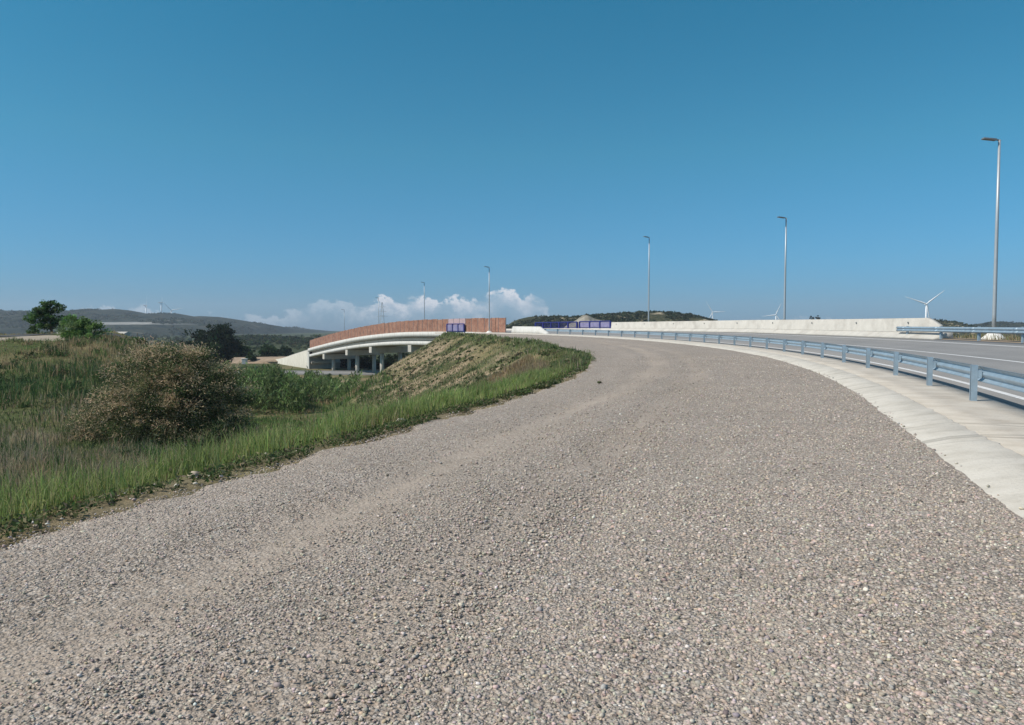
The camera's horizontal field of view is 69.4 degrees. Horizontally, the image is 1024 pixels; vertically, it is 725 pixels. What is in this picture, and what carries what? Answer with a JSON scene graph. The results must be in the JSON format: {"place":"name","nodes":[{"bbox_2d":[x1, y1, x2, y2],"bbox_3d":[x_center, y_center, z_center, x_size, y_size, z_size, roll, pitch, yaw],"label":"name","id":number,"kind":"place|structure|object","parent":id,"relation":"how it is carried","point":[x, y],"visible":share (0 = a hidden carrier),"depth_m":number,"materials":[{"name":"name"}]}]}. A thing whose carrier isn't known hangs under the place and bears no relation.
{"place":"outdoors","nodes":[
{"label":"outdoors","id":0,"kind":"place"},
{"bbox_2d":[0,335,65,340],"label":"dirt track","id":1,"kind":"structure","parent":0,"point":[42,337],"depth_m":70.67,"materials":[{"name":"beige soil"}]},
{"bbox_2d":[0,332,120,336],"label":"tarmac track","id":2,"kind":"structure","parent":0,"point":[19,335],"depth_m":77.97,"materials":[{"name":"grey asphalt"}]},
{"bbox_2d":[0,309,325,335],"bbox_3d":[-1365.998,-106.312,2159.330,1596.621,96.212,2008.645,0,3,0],"label":"hill","id":3,"kind":"structure","parent":0,"point":[134,327],"depth_m":1820.93,"materials":[{"name":"green plant"}]},
{"bbox_2d":[0,308,276,335],"bbox_3d":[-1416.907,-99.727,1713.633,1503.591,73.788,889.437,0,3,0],"label":"hill scrub","id":4,"kind":"object","parent":3,"relation":"on","point":[171,321],"visible":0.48,"depth_m":1816.96,"materials":[{"name":"green plant"}]},
{"bbox_2d":[176,356,286,363],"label":"earth bank","id":5,"kind":"structure","parent":0,"point":[262,360],"depth_m":267.49,"materials":[{"name":"beige soil"}]},
{"bbox_2d":[181,337,317,345],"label":"hill","id":6,"kind":"structure","parent":0,"point":[273,343],"depth_m":629.04,"materials":[{"name":"green plant"}]},
{"bbox_2d":[166,334,320,344],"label":"hill scrub","id":7,"kind":"object","parent":6,"relation":"on","point":[252,338],"visible":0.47,"depth_m":672.05,"materials":[{"name":"green plant"}]},
{"bbox_2d":[197,370,379,374],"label":"road","id":8,"kind":"structure","parent":0,"point":[332,372],"depth_m":196.80,"materials":[{"name":"grey asphalt"}]},
{"bbox_2d":[0,331,592,549],"bbox_3d":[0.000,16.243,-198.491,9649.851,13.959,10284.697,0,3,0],"label":"ground","id":9,"kind":"structure","parent":0,"point":[123,503],"depth_m":51.00,"materials":[{"name":"green plant"}]},
{"bbox_2d":[22,300,66,333],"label":"open tree","id":10,"kind":"object","parent":9,"relation":"on","point":[46,312],"visible":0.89,"depth_m":85.60,"materials":[{"name":"green plant"}]},
{"bbox_2d":[54,313,112,339],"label":"leafy bush","id":11,"kind":"object","parent":9,"relation":"on","point":[82,326],"visible":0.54,"depth_m":69.28,"materials":[{"name":"green plant"}]},
{"bbox_2d":[118,332,131,336],"bbox_3d":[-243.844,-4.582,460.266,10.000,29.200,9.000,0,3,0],"label":"farm building","id":12,"kind":"structure","parent":9,"relation":"on","point":[127,333],"depth_m":458.90,"materials":[{"name":"metal"}]},
{"bbox_2d":[0,334,266,470],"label":"herb clumps","id":13,"kind":"object","parent":9,"relation":"on","point":[42,348],"visible":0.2,"depth_m":49.87,"materials":[{"name":"green plant"}]},
{"bbox_2d":[129,333,147,342],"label":"round bush","id":14,"kind":"object","parent":9,"relation":"on","point":[137,337],"visible":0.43,"depth_m":77.88,"materials":[{"name":"green plant"}]},
{"bbox_2d":[57,335,260,447],"bbox_3d":[-17.559,1.646,36.981,9.576,6.108,5.414,0,3,0],"label":"tamarisk shrub","id":15,"kind":"object","parent":9,"relation":"on","point":[157,411],"visible":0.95,"depth_m":36.42,"materials":[{"name":"green plant"}]},
{"bbox_2d":[187,471,198,478],"bbox_3d":[-3.619,1.280,8.391,0.143,0.087,0.141,0,3,0],"label":"rock","id":16,"kind":"object","parent":9,"relation":"on","point":[194,473],"visible":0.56,"depth_m":8.35,"materials":[{"name":"stone"}]},
{"bbox_2d":[182,323,245,366],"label":"dark tree","id":17,"kind":"object","parent":9,"relation":"on","point":[221,334],"visible":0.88,"depth_m":230.28,"materials":[{"name":"green plant"}]},
{"bbox_2d":[131,334,309,356],"bbox_3d":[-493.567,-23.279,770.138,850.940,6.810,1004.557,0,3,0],"label":"plain scrub","id":18,"kind":"object","parent":9,"relation":"on","point":[183,338],"visible":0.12,"depth_m":647.74,"materials":[{"name":"green plant"}]},
{"bbox_2d":[232,344,255,356],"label":"green tree","id":19,"kind":"object","parent":9,"relation":"on","point":[244,354],"visible":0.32,"depth_m":283.61,"materials":[{"name":"green plant"}]},
{"bbox_2d":[0,330,488,508],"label":"bank grass","id":20,"kind":"structure","parent":9,"relation":"on","point":[26,452],"depth_m":43.01,"materials":[{"name":"green plant"}]},
{"bbox_2d":[244,351,256,360],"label":"green tree","id":21,"kind":"object","parent":9,"relation":"on","point":[251,356],"visible":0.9,"depth_m":267.48,"materials":[{"name":"green plant"}]},
{"bbox_2d":[256,344,280,356],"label":"green tree","id":22,"kind":"object","parent":9,"relation":"on","point":[266,350],"visible":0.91,"depth_m":298.35,"materials":[{"name":"green plant"}]},
{"bbox_2d":[12,365,531,512],"bbox_3d":[-3.308,1.680,18.655,2.869,2.298,26.683,1,3,17],"label":"straw fringe","id":23,"kind":"object","parent":9,"relation":"on","point":[197,447],"visible":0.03,"depth_m":11.53,"materials":[{"name":"beige plant"}]},
{"bbox_2d":[21,356,540,495],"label":"seed heads","id":24,"kind":"object","parent":23,"relation":"attached to","point":[277,422],"visible":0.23,"depth_m":12.62,"materials":[{"name":"beige plant"}]},
{"bbox_2d":[1,353,550,509],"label":"dry grass","id":25,"kind":"structure","parent":9,"relation":"on","point":[524,360],"depth_m":50.89,"materials":[{"name":"beige plant"}]},
{"bbox_2d":[203,360,362,413],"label":"reed bed","id":26,"kind":"object","parent":9,"relation":"on","point":[276,384],"visible":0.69,"depth_m":112.32,"materials":[{"name":"green plant"}]},
{"bbox_2d":[277,346,293,355],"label":"green tree","id":27,"kind":"object","parent":9,"relation":"on","point":[286,350],"visible":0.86,"depth_m":328.82,"materials":[{"name":"green plant"}]},
{"bbox_2d":[0,348,580,524],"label":"verge grass","id":28,"kind":"structure","parent":9,"relation":"on","point":[356,419],"depth_m":10.18,"materials":[{"name":"green plant"}]},
{"bbox_2d":[276,350,307,367],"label":"retaining wall","id":29,"kind":"structure","parent":9,"relation":"on","point":[298,359],"depth_m":240.31,"materials":[{"name":"white concrete"}]},
{"bbox_2d":[0,340,590,538],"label":"edge weeds","id":30,"kind":"object","parent":9,"relation":"on","point":[270,458],"visible":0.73,"depth_m":9.13,"materials":[{"name":"green plant"}]},
{"bbox_2d":[235,369,404,428],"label":"valley plants","id":31,"kind":"object","parent":9,"relation":"on","point":[360,388],"visible":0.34,"depth_m":103.43,"materials":[{"name":"green plant"}]},
{"bbox_2d":[307,352,340,368],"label":"abutment","id":32,"kind":"object","parent":9,"relation":"on","point":[317,363],"visible":0.65,"depth_m":228.11,"materials":[{"name":"concrete"}]},
{"bbox_2d":[340,355,366,367],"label":"understorey tree","id":33,"kind":"object","parent":9,"relation":"on","point":[344,362],"visible":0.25,"depth_m":230.21,"materials":[{"name":"green plant"}]},
{"bbox_2d":[353,355,379,369],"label":"understorey tree","id":34,"kind":"object","parent":9,"relation":"on","point":[367,361],"visible":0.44,"depth_m":223.98,"materials":[{"name":"green plant"}]},
{"bbox_2d":[377,302,387,323],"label":"lattice pylon","id":35,"kind":"object","parent":9,"relation":"on","point":[380,316],"visible":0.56,"depth_m":618.73,"materials":[{"name":"metal"}]},
{"bbox_2d":[376,353,397,366],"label":"understorey tree","id":36,"kind":"object","parent":9,"relation":"on","point":[378,361],"visible":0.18,"depth_m":217.97,"materials":[{"name":"green plant"}]},
{"bbox_2d":[308,332,472,372],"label":"bridge","id":37,"kind":"structure","parent":9,"relation":"on","point":[349,349],"depth_m":180.16,"materials":[{"name":"concrete"}]},
{"bbox_2d":[310,317,505,347],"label":"screen fence","id":38,"kind":"object","parent":37,"relation":"on","point":[471,325],"visible":0.96,"depth_m":151.59,"materials":[{"name":"wood"}]},
{"bbox_2d":[423,282,424,318],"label":"street lamp","id":39,"kind":"object","parent":37,"relation":"on","point":[424,300],"visible":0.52,"depth_m":173.60,"materials":[{"name":"grey metal"}]},
{"bbox_2d":[446,323,464,331],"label":"blue railing","id":40,"kind":"object","parent":37,"relation":"attached to","point":[456,328],"visible":0.99,"depth_m":134.45,"materials":[{"name":"metal"}]},
{"bbox_2d":[384,352,411,368],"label":"understorey tree","id":41,"kind":"object","parent":9,"relation":"on","point":[390,360],"visible":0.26,"depth_m":212.00,"materials":[{"name":"green plant"}]},
{"bbox_2d":[352,333,578,407],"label":"slope shrubs","id":42,"kind":"object","parent":9,"relation":"on","point":[471,358],"visible":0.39,"depth_m":85.98,"materials":[{"name":"green plant"}]},
{"bbox_2d":[354,331,591,406],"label":"slope grass","id":43,"kind":"structure","parent":9,"relation":"on","point":[525,340],"depth_m":81.99,"materials":[{"name":"green plant"}]},
{"bbox_2d":[566,315,601,327],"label":"spoil heap","id":44,"kind":"object","parent":9,"relation":"on","point":[585,318],"visible":0.05,"depth_m":327.21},
{"bbox_2d":[643,236,649,321],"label":"street lamp","id":45,"kind":"object","parent":9,"relation":"on","point":[648,275],"visible":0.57,"depth_m":101.77,"materials":[{"name":"grey metal"}]},
{"bbox_2d":[506,318,952,339],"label":"parapet wall","id":46,"kind":"structure","parent":9,"relation":"on","point":[885,327],"depth_m":64.08,"materials":[{"name":"concrete"}]},
{"bbox_2d":[535,321,577,327],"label":"blue railing","id":47,"kind":"object","parent":46,"relation":"on","point":[551,324],"visible":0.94,"depth_m":122.88,"materials":[{"name":"metal"}]},
{"bbox_2d":[579,321,611,327],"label":"blue railing","id":48,"kind":"object","parent":46,"relation":"on","point":[595,324],"visible":1,"depth_m":113.34,"materials":[{"name":"metal"}]},
{"bbox_2d":[907,290,944,317],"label":"wind turbine","id":49,"kind":"object","parent":9,"relation":"on","point":[926,307],"visible":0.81,"depth_m":1554.15,"materials":[{"name":"white metal"}]},
{"bbox_2d":[953,333,1020,340],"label":"shoulder grass","id":50,"kind":"structure","parent":9,"relation":"on","point":[1008,337],"depth_m":39.58,"materials":[{"name":"green plant"}]},
{"bbox_2d":[292,328,335,331],"bbox_3d":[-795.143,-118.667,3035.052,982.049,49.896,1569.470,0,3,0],"label":"hill","id":51,"kind":"structure","parent":0,"point":[320,330],"depth_m":3227.62,"materials":[{"name":"grey"}]},
{"bbox_2d":[285,326,309,329],"bbox_3d":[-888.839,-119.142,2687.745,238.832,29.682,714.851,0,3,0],"label":"hill scrub","id":52,"kind":"object","parent":51,"relation":"on","point":[294,327],"visible":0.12,"depth_m":2970.64,"materials":[{"name":"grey plant"}]},
{"bbox_2d":[0,333,1023,724],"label":"gravel road","id":53,"kind":"structure","parent":0,"point":[194,581],"depth_m":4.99,"materials":[{"name":"grey gravel"}]},
{"bbox_2d":[474,332,1023,517],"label":"kerb","id":54,"kind":"structure","parent":53,"relation":"on","point":[997,467],"depth_m":10.51,"materials":[{"name":"concrete"}]},
{"bbox_2d":[0,0,1023,330],"label":"sky","id":55,"kind":"structure","parent":0,"point":[288,163],"materials":[{"name":"blue"}]},
{"bbox_2d":[506,312,711,327],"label":"hill","id":56,"kind":"structure","parent":0,"point":[658,316],"depth_m":605.89,"materials":[{"name":"green plant"}]},
{"bbox_2d":[506,310,717,328],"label":"hill scrub","id":57,"kind":"object","parent":56,"relation":"on","point":[621,319],"visible":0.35,"depth_m":609.95,"materials":[{"name":"green plant"}]},
{"bbox_2d":[289,331,1023,408],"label":"road","id":58,"kind":"structure","parent":0,"point":[989,349],"depth_m":34.51,"materials":[{"name":"grey asphalt"}]},
{"bbox_2d":[502,332,1023,399],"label":"road marking","id":59,"kind":"object","parent":58,"relation":"on","point":[1008,394],"visible":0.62,"depth_m":21.67,"materials":[{"name":"paint"}]},
{"bbox_2d":[508,331,1023,362],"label":"road marking","id":60,"kind":"object","parent":58,"relation":"on","point":[923,351],"visible":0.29,"depth_m":30.74,"materials":[{"name":"paint"}]},
{"bbox_2d":[696,332,1019,346],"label":"road marking","id":61,"kind":"object","parent":58,"relation":"on","point":[889,339],"visible":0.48,"depth_m":44.10,"materials":[{"name":"paint"}]},
{"bbox_2d":[492,332,1023,455],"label":"walkway","id":62,"kind":"structure","parent":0,"point":[1002,423],"depth_m":14.76,"materials":[{"name":"concrete"}]},
{"bbox_2d":[484,266,491,332],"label":"street lamp","id":63,"kind":"object","parent":62,"relation":"on","point":[489,331],"visible":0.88,"depth_m":121.39,"materials":[{"name":"grey metal"}]},
{"bbox_2d":[511,326,549,333],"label":"parapet block","id":64,"kind":"structure","parent":62,"relation":"on","point":[526,329],"depth_m":112.32,"materials":[{"name":"white concrete"}]},
{"bbox_2d":[544,329,1023,400],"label":"guard rail","id":65,"kind":"object","parent":62,"relation":"on","point":[975,374],"visible":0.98,"depth_m":22.38,"materials":[{"name":"silver metal"}]},
{"bbox_2d":[936,320,1020,338],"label":"hill","id":66,"kind":"structure","parent":0,"point":[951,323],"depth_m":837.76,"materials":[{"name":"green plant"}]},
{"bbox_2d":[934,318,977,337],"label":"hill scrub","id":67,"kind":"object","parent":66,"relation":"on","point":[940,320],"visible":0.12,"depth_m":852.86,"materials":[{"name":"green plant"}]},
{"bbox_2d":[944,337,1020,342],"bbox_3d":[22.480,-0.710,32.815,10.235,0.998,87.220,0,3,9],"label":"road shoulder","id":68,"kind":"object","parent":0,"point":[961,338],"visible":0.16,"depth_m":38.90},
{"bbox_2d":[777,216,786,319],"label":"street lamp","id":69,"kind":"object","parent":68,"relation":"on","point":[784,316],"visible":0.61,"depth_m":70.69,"materials":[{"name":"grey metal"}]},
{"bbox_2d":[896,326,1023,342],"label":"guard rail","id":70,"kind":"object","parent":68,"relation":"on","point":[978,330],"visible":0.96,"depth_m":39.05,"materials":[{"name":"grey metal"}]},
{"bbox_2d":[981,137,1005,339],"bbox_3d":[25.913,-6.308,39.760,1.520,11.410,1.209,0,3,0],"label":"street lamp","id":71,"kind":"object","parent":68,"relation":"on","point":[994,302],"visible":0.71,"depth_m":39.68,"materials":[{"name":"grey metal"}]},
{"bbox_2d":[973,322,1023,335],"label":"hill","id":72,"kind":"structure","parent":0,"point":[1010,324],"depth_m":1440.53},
{"bbox_2d":[969,321,1023,334],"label":"hill scrub","id":73,"kind":"object","parent":72,"relation":"on","point":[985,323],"visible":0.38,"depth_m":1466.31,"materials":[{"name":"green plant"}]}
]}

